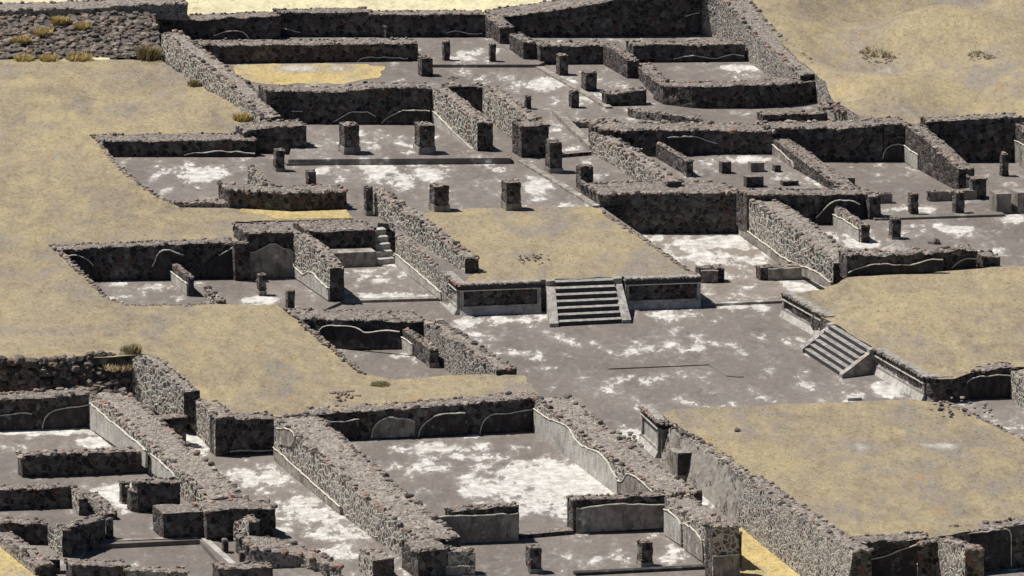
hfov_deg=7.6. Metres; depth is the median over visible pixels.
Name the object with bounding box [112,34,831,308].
terrace
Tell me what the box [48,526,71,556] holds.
stone wall
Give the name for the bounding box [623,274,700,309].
platform face
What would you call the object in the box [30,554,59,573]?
stone wall
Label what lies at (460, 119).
stone wall
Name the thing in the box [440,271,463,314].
platform face
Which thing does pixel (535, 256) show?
stone pile
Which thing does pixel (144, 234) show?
grass tufts
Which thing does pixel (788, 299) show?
platform face
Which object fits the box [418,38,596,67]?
back portico floor
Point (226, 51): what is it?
stone wall
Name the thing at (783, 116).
stone wall
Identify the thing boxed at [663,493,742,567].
stone wall
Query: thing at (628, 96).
stone wall
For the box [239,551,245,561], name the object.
stone pillar
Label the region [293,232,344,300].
stone wall
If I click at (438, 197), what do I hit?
stone pillar
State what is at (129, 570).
stone wall
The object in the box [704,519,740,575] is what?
stone pier
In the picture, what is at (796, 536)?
stone wall
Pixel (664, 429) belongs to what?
platform face
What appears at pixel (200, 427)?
stone wall
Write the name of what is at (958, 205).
stone pillar
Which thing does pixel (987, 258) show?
stone wall
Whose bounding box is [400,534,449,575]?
stone wall
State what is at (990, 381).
stone wall
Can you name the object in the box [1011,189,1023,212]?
stone pier
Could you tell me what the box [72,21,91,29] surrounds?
grass clump
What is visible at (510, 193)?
stone pillar
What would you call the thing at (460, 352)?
stone wall
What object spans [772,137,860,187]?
stone wall
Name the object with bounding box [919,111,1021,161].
stone wall
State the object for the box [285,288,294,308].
stone pillar
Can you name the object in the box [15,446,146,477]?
stone wall
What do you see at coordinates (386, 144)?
portico floor
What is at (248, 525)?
stone wall
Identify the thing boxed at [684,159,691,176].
stone pillar
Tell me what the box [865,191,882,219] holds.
stone wall
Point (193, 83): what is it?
shrub
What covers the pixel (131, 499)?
stone wall
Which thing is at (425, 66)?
stone pillar
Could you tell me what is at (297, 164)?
step
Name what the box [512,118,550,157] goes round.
stone wall
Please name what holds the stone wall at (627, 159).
on the terrace at (172, 179)
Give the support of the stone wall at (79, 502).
on the plaza floor at (538, 478)
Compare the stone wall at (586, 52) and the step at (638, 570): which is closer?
the step at (638, 570)
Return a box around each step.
[101,537,198,541]
[200,537,235,562]
[285,158,512,165]
[342,296,438,302]
[517,160,599,207]
[519,527,573,538]
[535,66,612,108]
[552,110,589,150]
[562,150,590,157]
[573,564,704,575]
[607,363,708,369]
[701,296,781,302]
[709,365,743,377]
[873,211,1004,220]
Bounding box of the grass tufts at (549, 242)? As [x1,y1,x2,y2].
[438,207,672,279]
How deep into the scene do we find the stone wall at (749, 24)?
498.35 m
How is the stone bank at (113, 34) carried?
on the grassy rise
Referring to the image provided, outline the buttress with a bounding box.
[669,448,691,480]
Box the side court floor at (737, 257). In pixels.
[640,233,826,306]
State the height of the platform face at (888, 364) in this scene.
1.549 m
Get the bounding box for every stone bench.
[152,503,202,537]
[330,247,376,266]
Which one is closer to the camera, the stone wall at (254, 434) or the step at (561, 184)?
the stone wall at (254, 434)
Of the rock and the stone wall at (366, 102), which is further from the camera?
the stone wall at (366, 102)
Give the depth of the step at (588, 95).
490.95 m
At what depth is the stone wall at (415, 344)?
435.38 m
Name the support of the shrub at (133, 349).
on the grassy rise
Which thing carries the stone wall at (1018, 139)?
on the eastern terrace at (1003, 237)
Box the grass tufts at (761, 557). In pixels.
[743,531,792,575]
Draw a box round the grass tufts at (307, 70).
[236,64,385,84]
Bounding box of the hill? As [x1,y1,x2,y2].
[752,0,1023,123]
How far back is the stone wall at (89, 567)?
392.43 m
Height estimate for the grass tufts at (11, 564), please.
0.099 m
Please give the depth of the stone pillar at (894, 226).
456.05 m
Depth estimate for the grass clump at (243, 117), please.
478.71 m
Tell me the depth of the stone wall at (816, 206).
459.47 m
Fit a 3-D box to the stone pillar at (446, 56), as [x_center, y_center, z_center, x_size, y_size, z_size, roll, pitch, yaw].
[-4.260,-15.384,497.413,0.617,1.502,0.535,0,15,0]
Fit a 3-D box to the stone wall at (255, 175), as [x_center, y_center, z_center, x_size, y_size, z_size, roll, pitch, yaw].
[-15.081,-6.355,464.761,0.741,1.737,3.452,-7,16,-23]
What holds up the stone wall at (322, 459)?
on the plaza floor at (538, 478)
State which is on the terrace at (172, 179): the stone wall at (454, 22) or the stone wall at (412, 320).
the stone wall at (454, 22)
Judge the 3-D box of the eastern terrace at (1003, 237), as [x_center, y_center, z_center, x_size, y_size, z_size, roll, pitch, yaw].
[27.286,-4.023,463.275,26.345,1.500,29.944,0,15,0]
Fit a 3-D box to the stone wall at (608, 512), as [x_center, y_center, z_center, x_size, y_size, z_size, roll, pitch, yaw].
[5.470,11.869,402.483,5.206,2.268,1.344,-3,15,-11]
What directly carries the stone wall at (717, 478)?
on the plaza floor at (538, 478)
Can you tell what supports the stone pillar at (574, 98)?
on the terrace at (172, 179)
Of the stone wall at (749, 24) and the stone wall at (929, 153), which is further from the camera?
the stone wall at (749, 24)
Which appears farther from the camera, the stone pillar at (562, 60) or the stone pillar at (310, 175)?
the stone pillar at (562, 60)
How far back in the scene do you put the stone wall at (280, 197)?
460.57 m
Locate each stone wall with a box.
[0,0,187,19]
[0,387,96,430]
[0,483,70,509]
[0,516,48,544]
[0,531,53,575]
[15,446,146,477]
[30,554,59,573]
[48,237,231,280]
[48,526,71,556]
[55,512,105,552]
[64,558,126,575]
[70,485,87,515]
[84,491,117,519]
[87,387,248,502]
[90,131,256,156]
[121,562,189,575]
[125,485,139,512]
[132,354,199,423]
[132,477,181,512]
[155,10,280,39]
[156,411,187,441]
[161,29,280,121]
[169,262,193,296]
[173,198,227,207]
[187,398,234,455]
[192,497,277,540]
[193,37,417,63]
[204,285,225,303]
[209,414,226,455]
[210,560,272,575]
[217,181,348,211]
[219,411,273,454]
[231,220,293,278]
[231,239,249,280]
[233,531,343,575]
[234,118,306,153]
[234,514,259,541]
[247,163,270,184]
[258,81,431,123]
[272,6,372,36]
[273,412,460,556]
[283,307,401,348]
[293,219,375,249]
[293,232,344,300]
[296,391,537,439]
[358,548,393,575]
[369,8,484,36]
[372,187,479,273]
[389,310,426,337]
[394,234,441,299]
[400,327,438,363]
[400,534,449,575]
[424,318,516,374]
[431,86,494,150]
[438,501,518,543]
[440,82,482,112]
[446,545,474,574]
[482,85,541,138]
[484,0,700,36]
[484,12,513,43]
[509,32,534,58]
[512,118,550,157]
[533,393,701,501]
[534,39,602,63]
[566,490,664,532]
[571,117,618,127]
[578,178,738,233]
[587,119,775,156]
[590,132,681,186]
[600,87,646,105]
[603,42,638,77]
[625,39,744,61]
[627,107,702,122]
[637,62,675,94]
[653,77,815,107]
[656,141,693,175]
[661,426,756,522]
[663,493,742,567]
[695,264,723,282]
[700,0,821,80]
[735,187,870,230]
[736,474,873,575]
[739,198,846,286]
[754,261,808,280]
[756,109,827,121]
[756,117,883,161]
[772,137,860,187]
[831,205,869,242]
[838,244,976,278]
[853,530,930,575]
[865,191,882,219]
[869,115,910,161]
[875,191,891,202]
[903,122,974,188]
[916,536,984,575]
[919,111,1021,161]
[926,188,976,201]
[948,516,1023,570]
[960,361,1016,398]
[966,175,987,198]
[976,250,999,267]
[1009,368,1023,408]
[1013,122,1023,167]
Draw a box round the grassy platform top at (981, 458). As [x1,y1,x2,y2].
[663,399,1023,542]
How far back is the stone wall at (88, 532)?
398.73 m
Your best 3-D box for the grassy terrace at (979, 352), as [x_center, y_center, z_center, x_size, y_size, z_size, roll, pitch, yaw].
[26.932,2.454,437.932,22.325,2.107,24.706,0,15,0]
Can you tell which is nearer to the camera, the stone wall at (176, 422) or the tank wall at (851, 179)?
the stone wall at (176, 422)
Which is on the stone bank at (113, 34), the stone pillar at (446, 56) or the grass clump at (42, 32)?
the grass clump at (42, 32)
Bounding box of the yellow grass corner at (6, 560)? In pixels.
[0,547,38,575]
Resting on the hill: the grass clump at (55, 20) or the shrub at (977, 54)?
the shrub at (977, 54)
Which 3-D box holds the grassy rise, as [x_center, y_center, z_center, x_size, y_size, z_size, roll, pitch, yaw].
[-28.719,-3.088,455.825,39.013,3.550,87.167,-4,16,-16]
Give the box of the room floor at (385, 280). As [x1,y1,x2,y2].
[94,263,434,309]
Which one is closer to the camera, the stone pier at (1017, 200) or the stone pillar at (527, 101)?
the stone pier at (1017, 200)
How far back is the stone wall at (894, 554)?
392.25 m
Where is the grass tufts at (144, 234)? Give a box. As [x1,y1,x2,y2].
[0,59,530,415]
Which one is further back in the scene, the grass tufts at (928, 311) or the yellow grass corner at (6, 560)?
the grass tufts at (928, 311)
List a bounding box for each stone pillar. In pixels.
[105,518,114,538]
[119,480,130,503]
[221,538,228,552]
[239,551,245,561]
[256,273,266,295]
[273,147,285,171]
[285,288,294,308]
[305,168,315,184]
[338,121,360,154]
[363,185,372,215]
[380,24,386,37]
[413,121,435,154]
[417,55,432,76]
[426,347,438,367]
[428,182,449,211]
[442,39,450,60]
[488,43,495,61]
[500,178,521,210]
[524,94,531,108]
[525,543,542,573]
[544,138,562,173]
[555,53,568,75]
[569,89,579,107]
[575,163,592,192]
[581,69,596,91]
[636,539,653,566]
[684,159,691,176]
[888,216,900,239]
[907,192,918,213]
[951,189,964,212]
[999,151,1008,176]
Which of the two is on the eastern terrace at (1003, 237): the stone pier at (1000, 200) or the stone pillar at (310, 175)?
the stone pier at (1000, 200)
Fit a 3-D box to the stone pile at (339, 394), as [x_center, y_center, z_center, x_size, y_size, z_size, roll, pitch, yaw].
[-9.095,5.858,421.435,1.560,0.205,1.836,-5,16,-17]
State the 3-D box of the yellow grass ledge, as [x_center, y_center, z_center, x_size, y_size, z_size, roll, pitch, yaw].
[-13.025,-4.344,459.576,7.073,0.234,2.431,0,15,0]
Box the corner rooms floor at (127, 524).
[0,427,322,575]
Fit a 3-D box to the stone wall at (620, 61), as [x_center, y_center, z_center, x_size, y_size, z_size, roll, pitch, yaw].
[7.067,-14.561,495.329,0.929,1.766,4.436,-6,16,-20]
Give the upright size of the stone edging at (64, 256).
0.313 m
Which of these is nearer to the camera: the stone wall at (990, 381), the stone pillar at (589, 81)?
the stone wall at (990, 381)
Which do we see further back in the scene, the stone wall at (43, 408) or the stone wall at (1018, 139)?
the stone wall at (1018, 139)
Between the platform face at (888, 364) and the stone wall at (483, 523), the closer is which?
the stone wall at (483, 523)
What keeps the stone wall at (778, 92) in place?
on the terrace at (172, 179)
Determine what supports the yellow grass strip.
on the ground at (211, 6)
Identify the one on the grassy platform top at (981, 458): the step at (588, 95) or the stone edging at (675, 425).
the stone edging at (675, 425)
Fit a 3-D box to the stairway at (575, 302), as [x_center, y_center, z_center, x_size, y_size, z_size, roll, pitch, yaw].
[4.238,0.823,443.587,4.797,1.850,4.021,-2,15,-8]
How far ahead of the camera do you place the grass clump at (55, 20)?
500.67 m
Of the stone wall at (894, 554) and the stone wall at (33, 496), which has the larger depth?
the stone wall at (33, 496)
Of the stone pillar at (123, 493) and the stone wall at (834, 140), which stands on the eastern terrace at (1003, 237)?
the stone wall at (834, 140)
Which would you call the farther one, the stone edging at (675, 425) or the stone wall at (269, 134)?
the stone wall at (269, 134)
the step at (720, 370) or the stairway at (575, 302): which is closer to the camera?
the step at (720, 370)
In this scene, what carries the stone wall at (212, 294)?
on the room floor at (385, 280)
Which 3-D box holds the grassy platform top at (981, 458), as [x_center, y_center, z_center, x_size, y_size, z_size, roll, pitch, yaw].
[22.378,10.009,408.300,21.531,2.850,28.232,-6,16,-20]
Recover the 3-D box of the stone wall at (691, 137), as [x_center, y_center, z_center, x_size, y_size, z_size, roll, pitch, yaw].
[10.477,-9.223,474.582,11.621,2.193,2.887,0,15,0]
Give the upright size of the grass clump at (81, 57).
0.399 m
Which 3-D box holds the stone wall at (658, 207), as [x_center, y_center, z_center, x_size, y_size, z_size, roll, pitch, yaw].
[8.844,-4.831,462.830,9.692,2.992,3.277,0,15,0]
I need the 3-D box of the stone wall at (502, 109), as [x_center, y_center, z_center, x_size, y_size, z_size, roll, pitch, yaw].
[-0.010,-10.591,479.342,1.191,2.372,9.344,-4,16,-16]
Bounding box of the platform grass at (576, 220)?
[423,206,693,283]
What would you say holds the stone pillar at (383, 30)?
on the terrace at (172, 179)
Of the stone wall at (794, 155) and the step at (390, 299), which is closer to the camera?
the step at (390, 299)
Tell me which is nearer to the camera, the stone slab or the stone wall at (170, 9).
the stone slab
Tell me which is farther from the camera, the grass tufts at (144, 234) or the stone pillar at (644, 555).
the grass tufts at (144, 234)
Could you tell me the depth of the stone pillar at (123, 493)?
406.27 m
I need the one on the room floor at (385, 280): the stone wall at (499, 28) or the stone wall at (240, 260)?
the stone wall at (240, 260)
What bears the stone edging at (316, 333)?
on the grassy rise
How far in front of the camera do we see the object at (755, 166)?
469.67 m
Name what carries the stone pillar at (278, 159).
on the terrace at (172, 179)
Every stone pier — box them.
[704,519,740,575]
[989,190,1010,213]
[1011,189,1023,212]
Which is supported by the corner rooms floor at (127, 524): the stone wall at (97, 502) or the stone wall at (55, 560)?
the stone wall at (97, 502)
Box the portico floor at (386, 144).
[288,124,510,164]
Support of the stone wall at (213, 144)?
on the terrace at (172, 179)
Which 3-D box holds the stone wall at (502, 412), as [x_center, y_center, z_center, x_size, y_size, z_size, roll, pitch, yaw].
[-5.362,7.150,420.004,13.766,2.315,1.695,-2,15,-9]
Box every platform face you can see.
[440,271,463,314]
[458,279,541,315]
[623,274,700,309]
[638,406,663,457]
[659,421,672,457]
[779,292,834,335]
[872,347,927,400]
[925,374,953,401]
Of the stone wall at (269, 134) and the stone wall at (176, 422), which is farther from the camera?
the stone wall at (269, 134)
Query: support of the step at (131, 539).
on the plaza floor at (538, 478)
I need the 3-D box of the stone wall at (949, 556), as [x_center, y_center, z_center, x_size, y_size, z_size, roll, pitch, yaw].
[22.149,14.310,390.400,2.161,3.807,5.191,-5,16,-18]
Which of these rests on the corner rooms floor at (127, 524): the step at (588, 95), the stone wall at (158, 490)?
the stone wall at (158, 490)
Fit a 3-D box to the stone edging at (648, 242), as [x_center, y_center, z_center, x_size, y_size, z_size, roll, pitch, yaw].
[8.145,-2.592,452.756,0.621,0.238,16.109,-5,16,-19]
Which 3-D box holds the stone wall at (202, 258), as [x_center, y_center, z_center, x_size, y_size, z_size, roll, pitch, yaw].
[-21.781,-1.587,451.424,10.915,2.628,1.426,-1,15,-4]
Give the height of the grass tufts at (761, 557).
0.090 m
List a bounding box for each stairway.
[373,227,394,264]
[546,276,630,326]
[800,322,873,378]
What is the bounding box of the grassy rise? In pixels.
[0,59,537,428]
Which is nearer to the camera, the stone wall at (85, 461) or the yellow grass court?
the stone wall at (85, 461)
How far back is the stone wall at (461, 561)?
394.76 m
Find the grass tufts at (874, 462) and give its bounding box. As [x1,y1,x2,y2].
[672,401,1023,534]
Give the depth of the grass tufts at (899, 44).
494.47 m
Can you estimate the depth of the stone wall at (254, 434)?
416.15 m
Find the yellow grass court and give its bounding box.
[233,63,384,84]
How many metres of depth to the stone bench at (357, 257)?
454.03 m
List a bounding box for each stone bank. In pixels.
[0,10,160,59]
[0,350,130,393]
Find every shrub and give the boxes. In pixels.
[120,342,145,354]
[132,44,162,60]
[186,78,201,86]
[369,380,389,386]
[859,45,899,57]
[967,50,995,58]
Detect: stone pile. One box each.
[329,390,360,401]
[518,253,549,264]
[617,431,643,447]
[817,100,846,112]
[930,396,993,417]
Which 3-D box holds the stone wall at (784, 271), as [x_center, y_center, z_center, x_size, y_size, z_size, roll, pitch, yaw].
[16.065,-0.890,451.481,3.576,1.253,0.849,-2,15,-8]
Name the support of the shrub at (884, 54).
on the hill
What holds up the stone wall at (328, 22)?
on the terrace at (172, 179)
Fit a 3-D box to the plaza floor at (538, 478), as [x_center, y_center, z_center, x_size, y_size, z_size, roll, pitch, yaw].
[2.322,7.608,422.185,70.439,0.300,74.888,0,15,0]
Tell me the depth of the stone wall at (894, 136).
474.21 m
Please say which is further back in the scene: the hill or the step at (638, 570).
the hill
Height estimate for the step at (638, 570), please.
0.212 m
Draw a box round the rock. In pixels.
[933,238,939,244]
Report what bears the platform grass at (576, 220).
on the terrace at (172, 179)
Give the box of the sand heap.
[880,242,909,251]
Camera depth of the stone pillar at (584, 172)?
464.37 m
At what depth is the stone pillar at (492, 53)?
497.00 m
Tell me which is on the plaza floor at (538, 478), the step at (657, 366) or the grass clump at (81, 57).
the step at (657, 366)
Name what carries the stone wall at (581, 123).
on the terrace at (172, 179)
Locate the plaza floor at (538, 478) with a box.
[82,252,1023,575]
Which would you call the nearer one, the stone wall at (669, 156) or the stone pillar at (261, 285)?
the stone pillar at (261, 285)
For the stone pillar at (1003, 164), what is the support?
on the eastern terrace at (1003, 237)
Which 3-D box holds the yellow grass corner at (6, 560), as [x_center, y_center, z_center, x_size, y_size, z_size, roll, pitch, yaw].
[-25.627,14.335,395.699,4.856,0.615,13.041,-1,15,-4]
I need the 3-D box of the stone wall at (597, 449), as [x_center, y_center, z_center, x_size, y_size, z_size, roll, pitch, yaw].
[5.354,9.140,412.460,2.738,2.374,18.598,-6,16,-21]
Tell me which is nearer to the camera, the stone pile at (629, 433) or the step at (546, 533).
the step at (546, 533)
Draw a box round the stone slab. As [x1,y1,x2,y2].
[846,394,860,400]
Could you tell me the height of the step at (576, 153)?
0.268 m
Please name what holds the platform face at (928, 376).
on the plaza floor at (538, 478)
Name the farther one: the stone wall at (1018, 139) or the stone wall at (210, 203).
the stone wall at (1018, 139)
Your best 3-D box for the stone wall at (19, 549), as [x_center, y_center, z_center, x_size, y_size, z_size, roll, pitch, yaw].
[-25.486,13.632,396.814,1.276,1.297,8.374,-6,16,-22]
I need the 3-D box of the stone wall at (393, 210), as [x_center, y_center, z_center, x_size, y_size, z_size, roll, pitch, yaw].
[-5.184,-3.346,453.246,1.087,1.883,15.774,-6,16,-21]
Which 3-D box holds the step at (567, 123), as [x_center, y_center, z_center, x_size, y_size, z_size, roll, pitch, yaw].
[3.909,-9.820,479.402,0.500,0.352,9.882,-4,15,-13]
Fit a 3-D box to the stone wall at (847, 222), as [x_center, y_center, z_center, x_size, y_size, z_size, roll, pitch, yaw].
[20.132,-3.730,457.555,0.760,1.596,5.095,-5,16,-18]
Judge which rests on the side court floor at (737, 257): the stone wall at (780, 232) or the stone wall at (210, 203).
the stone wall at (780, 232)
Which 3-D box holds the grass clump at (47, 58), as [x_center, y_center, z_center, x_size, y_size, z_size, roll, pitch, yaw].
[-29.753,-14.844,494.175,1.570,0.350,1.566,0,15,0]
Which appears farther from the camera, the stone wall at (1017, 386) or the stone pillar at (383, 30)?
the stone pillar at (383, 30)
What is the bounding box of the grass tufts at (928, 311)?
[800,268,1023,378]
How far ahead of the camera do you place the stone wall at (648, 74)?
491.21 m
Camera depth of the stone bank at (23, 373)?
423.85 m
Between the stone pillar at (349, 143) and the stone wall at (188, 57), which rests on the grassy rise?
the stone wall at (188, 57)
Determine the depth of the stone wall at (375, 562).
393.70 m
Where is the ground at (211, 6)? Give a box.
[0,0,551,59]
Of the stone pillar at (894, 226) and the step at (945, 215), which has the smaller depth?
the stone pillar at (894, 226)
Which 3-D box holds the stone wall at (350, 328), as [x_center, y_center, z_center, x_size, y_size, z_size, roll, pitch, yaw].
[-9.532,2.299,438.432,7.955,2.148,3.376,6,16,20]
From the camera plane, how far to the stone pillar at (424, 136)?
472.28 m
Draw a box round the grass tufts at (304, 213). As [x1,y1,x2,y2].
[247,209,350,218]
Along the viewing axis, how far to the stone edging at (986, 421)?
415.18 m
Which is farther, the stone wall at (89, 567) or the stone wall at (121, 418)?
the stone wall at (121, 418)
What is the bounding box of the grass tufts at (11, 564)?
[0,551,33,575]
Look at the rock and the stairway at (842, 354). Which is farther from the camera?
the rock
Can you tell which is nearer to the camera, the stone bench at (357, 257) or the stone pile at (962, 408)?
the stone pile at (962, 408)
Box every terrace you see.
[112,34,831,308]
[790,266,1023,402]
[817,161,1023,268]
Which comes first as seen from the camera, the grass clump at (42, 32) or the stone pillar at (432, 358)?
the stone pillar at (432, 358)
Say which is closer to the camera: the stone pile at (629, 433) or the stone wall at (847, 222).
the stone pile at (629, 433)
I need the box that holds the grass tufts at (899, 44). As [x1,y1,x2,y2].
[757,0,1023,121]
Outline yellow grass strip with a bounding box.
[739,528,799,575]
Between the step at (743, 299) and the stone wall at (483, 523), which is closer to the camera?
the stone wall at (483, 523)
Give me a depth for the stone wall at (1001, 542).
395.49 m
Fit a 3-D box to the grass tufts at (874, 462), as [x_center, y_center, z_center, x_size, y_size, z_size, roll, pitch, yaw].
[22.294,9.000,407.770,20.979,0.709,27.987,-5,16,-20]
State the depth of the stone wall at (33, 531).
399.09 m
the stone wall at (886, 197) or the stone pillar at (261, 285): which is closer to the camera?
the stone pillar at (261, 285)
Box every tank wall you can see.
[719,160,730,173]
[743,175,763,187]
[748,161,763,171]
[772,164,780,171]
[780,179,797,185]
[843,176,854,184]
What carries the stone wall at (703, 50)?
on the terrace at (172, 179)
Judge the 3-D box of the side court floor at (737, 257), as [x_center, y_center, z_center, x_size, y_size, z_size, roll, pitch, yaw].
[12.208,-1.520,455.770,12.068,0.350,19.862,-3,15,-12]
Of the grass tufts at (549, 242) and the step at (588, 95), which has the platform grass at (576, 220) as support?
the grass tufts at (549, 242)
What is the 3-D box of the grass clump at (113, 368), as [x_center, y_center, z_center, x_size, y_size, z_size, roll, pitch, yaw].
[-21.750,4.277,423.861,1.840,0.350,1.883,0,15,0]
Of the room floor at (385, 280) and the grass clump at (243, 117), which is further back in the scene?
the grass clump at (243, 117)
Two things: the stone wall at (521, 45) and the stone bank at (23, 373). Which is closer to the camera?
the stone bank at (23, 373)
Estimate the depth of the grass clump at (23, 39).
497.14 m
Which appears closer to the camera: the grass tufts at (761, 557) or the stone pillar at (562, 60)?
the grass tufts at (761, 557)
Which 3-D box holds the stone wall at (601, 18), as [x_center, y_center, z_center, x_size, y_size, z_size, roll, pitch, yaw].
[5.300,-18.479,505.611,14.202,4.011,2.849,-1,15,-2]
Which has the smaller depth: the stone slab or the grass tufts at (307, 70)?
the stone slab
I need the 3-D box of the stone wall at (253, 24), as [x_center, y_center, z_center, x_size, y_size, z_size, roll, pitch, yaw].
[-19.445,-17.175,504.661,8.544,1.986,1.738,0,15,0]
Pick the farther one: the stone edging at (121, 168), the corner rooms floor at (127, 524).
the stone edging at (121, 168)
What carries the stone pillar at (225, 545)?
on the corner rooms floor at (127, 524)
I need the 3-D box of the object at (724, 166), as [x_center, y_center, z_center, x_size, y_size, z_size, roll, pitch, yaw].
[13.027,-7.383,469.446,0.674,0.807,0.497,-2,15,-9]
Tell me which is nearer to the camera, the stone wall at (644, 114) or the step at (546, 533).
the step at (546, 533)
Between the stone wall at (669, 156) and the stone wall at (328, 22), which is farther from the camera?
the stone wall at (328, 22)
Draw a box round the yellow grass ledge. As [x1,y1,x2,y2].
[239,209,352,218]
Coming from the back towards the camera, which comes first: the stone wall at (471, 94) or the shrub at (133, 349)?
the stone wall at (471, 94)
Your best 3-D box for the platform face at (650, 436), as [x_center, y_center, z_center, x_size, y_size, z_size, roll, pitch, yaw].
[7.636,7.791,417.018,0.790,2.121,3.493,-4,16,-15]
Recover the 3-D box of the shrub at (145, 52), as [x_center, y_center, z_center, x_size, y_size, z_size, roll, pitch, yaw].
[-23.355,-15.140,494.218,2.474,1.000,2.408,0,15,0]
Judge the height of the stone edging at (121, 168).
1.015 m
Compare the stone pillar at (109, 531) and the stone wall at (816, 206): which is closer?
the stone pillar at (109, 531)
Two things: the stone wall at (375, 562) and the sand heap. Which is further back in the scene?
the sand heap
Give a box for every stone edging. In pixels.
[57,249,213,306]
[96,142,177,206]
[298,320,366,374]
[602,211,696,274]
[659,418,733,457]
[945,401,1023,440]
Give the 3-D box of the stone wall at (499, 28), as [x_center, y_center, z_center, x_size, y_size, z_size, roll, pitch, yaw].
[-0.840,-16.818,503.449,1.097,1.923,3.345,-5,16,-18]
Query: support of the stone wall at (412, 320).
on the plaza floor at (538, 478)
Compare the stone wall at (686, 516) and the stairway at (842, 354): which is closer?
the stone wall at (686, 516)
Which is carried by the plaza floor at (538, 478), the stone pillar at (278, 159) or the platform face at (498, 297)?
the platform face at (498, 297)
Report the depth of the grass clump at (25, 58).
493.94 m
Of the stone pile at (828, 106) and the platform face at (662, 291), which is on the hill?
the stone pile at (828, 106)
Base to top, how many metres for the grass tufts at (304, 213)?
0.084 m
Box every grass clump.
[12,35,31,43]
[13,54,34,61]
[32,26,53,36]
[39,52,59,61]
[48,14,70,24]
[66,51,93,61]
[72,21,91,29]
[103,363,132,371]
[229,111,252,121]
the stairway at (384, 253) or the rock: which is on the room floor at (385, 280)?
the stairway at (384, 253)
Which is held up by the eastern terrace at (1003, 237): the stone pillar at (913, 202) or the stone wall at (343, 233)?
the stone pillar at (913, 202)
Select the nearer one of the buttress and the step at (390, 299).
the buttress
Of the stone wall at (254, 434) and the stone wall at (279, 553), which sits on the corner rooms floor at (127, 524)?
the stone wall at (279, 553)
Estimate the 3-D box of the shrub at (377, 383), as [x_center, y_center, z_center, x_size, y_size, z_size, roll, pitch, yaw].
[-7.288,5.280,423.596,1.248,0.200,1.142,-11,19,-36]
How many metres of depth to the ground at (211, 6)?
522.17 m
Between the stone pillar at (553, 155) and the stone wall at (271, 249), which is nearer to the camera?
the stone wall at (271, 249)
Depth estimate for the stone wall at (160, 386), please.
421.50 m
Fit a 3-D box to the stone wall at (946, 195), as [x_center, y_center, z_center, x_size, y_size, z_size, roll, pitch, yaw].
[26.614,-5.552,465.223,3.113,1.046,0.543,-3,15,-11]
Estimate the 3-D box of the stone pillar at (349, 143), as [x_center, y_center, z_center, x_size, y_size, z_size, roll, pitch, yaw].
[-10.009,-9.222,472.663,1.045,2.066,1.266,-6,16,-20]
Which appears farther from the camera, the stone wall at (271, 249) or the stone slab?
the stone wall at (271, 249)
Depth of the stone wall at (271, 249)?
451.31 m
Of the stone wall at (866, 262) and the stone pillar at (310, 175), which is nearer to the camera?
the stone wall at (866, 262)
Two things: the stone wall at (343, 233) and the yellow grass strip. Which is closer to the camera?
the yellow grass strip

